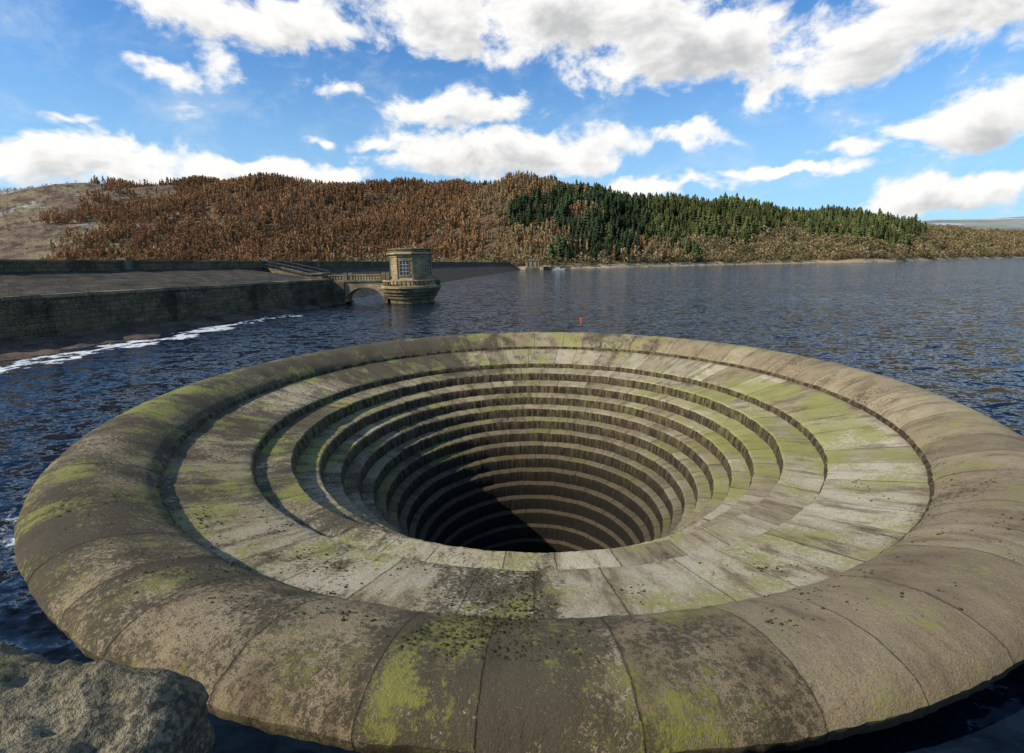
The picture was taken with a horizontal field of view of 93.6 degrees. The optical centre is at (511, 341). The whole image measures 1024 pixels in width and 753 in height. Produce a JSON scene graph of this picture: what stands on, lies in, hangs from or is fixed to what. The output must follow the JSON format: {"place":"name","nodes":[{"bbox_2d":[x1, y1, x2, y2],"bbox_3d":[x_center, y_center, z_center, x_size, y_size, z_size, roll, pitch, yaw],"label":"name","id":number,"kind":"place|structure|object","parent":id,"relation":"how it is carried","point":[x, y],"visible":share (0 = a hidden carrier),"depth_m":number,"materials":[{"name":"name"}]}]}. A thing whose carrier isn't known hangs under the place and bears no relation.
{"place":"outdoors","nodes":[
{"label":"outdoors","id":0,"kind":"place"},
{"bbox_2d":[0,300,353,360],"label":"rocky shore","id":1,"kind":"structure","parent":0,"point":[21,348],"depth_m":35.66,"materials":[{"name":"stone"}]},
{"bbox_2d":[0,258,1023,752],"bbox_3d":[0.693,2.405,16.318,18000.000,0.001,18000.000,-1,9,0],"label":"water","id":2,"kind":"structure","parent":0,"point":[950,330],"depth_m":31.55,"materials":[{"name":"blue liquid"}]},
{"bbox_2d":[0,258,520,297],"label":"dam","id":3,"kind":"structure","parent":2,"relation":"in","point":[21,277],"depth_m":51.72,"materials":[{"name":"stone"}]},
{"bbox_2d":[0,280,330,339],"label":"retaining wall","id":4,"kind":"structure","parent":3,"relation":"on","point":[23,319],"depth_m":39.44,"materials":[{"name":"grey stone"}]},
{"bbox_2d":[44,299,71,335],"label":"buttress","id":5,"kind":"structure","parent":4,"relation":"attached to","point":[58,317],"depth_m":33.77,"materials":[{"name":"grey stone"}]},
{"bbox_2d":[0,278,336,300],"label":"wall coping","id":6,"kind":"object","parent":4,"relation":"on","point":[119,291],"depth_m":39.67,"materials":[{"name":"stone"}]},
{"bbox_2d":[170,292,187,320],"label":"buttress","id":7,"kind":"structure","parent":4,"relation":"attached to","point":[178,306],"depth_m":42.56,"materials":[{"name":"grey stone"}]},
{"bbox_2d":[30,300,334,338],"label":"wall footing","id":8,"kind":"object","parent":4,"relation":"attached to","point":[318,303],"depth_m":47.54,"materials":[{"name":"grey stone"}]},
{"bbox_2d":[252,286,263,309],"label":"buttress","id":9,"kind":"structure","parent":4,"relation":"attached to","point":[257,296],"depth_m":51.44,"materials":[{"name":"grey stone"}]},
{"bbox_2d":[309,283,317,303],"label":"buttress","id":10,"kind":"structure","parent":4,"relation":"attached to","point":[313,293],"depth_m":60.29,"materials":[{"name":"grey stone"}]},
{"bbox_2d":[262,259,328,278],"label":"stone stairs","id":11,"kind":"structure","parent":3,"relation":"on","point":[283,270],"depth_m":70.67,"materials":[{"name":"grey stone"}]},
{"bbox_2d":[309,272,389,303],"bbox_3d":[-21.755,-6.593,65.732,10.028,5.700,3.700,-1,9,0],"label":"arched footbridge","id":12,"kind":"object","parent":3,"relation":"on","point":[346,288],"visible":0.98,"depth_m":64.31,"materials":[{"name":"stone"}]},
{"bbox_2d":[381,248,441,303],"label":"intake tower","id":13,"kind":"structure","parent":2,"relation":"in","point":[411,281],"depth_m":62.90,"materials":[{"name":"stone"}]},
{"bbox_2d":[14,332,1023,752],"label":"bellmouth spillway","id":14,"kind":"object","parent":2,"relation":"in","point":[584,474],"visible":1,"depth_m":8.16,"materials":[{"name":"stone"}]},
{"bbox_2d":[56,352,1023,667],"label":"moss tufts","id":15,"kind":"object","parent":14,"relation":"on","point":[486,624],"visible":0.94,"depth_m":5.97,"materials":[{"name":"green plant"}]},
{"bbox_2d":[525,268,539,269],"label":"base course","id":16,"kind":"object","parent":2,"relation":"in","point":[532,268],"visible":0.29,"depth_m":337.39,"materials":[{"name":"stone"}]},
{"bbox_2d":[526,261,538,267],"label":"walls","id":17,"kind":"structure","parent":16,"relation":"on","point":[534,264],"depth_m":337.25,"materials":[{"name":"stone"}]},
{"bbox_2d":[543,266,570,269],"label":"landing stage wall","id":18,"kind":"structure","parent":2,"relation":"in","point":[553,267],"depth_m":344.07,"materials":[{"name":"beige stone"}]},
{"bbox_3d":[-4.133,3.879,1.763,5.600,4.920,0.460,-1,9,0],"label":"stone wall","id":19,"kind":"object","parent":2,"relation":"in","visible":0},
{"bbox_2d":[0,641,214,752],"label":"coping stone","id":20,"kind":"object","parent":19,"relation":"on","point":[73,706],"visible":1,"depth_m":1.52,"materials":[{"name":"grey stone"}]},
{"bbox_2d":[0,182,1023,269],"bbox_3d":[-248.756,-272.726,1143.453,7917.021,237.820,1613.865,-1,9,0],"label":"hills","id":21,"kind":"structure","parent":0,"point":[40,235],"depth_m":550.75,"materials":[{"name":"brown plant"}]},
{"bbox_2d":[0,180,181,256],"bbox_3d":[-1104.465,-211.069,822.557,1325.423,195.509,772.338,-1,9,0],"label":"moorland scrub","id":22,"kind":"object","parent":21,"relation":"on","point":[23,222],"visible":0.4,"depth_m":672.25,"materials":[{"name":"brown plant"}]},
{"bbox_2d":[38,170,918,261],"bbox_3d":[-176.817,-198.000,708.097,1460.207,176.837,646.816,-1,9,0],"label":"larch forest","id":23,"kind":"object","parent":21,"relation":"on","point":[470,196],"visible":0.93,"depth_m":545.88,"materials":[{"name":"brown plant"}]},
{"bbox_2d":[200,180,1023,266],"bbox_3d":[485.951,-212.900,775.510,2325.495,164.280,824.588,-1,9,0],"label":"bare woodland","id":24,"kind":"object","parent":21,"relation":"on","point":[955,236],"visible":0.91,"depth_m":518.37,"materials":[{"name":"plant"}]},
{"bbox_2d":[479,175,927,261],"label":"pine trees","id":25,"kind":"object","parent":21,"relation":"on","point":[637,211],"visible":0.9,"depth_m":535.87,"materials":[{"name":"green plant"}]},
{"bbox_2d":[0,0,1023,220],"label":"sky","id":26,"kind":"structure","parent":0,"point":[909,108],"materials":[{"name":"blue"}]},
{"bbox_2d":[921,217,1023,229],"bbox_3d":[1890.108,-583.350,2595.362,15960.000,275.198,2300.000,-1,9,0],"label":"distant hills","id":27,"kind":"structure","parent":0,"point":[1011,223],"depth_m":2684.17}
]}

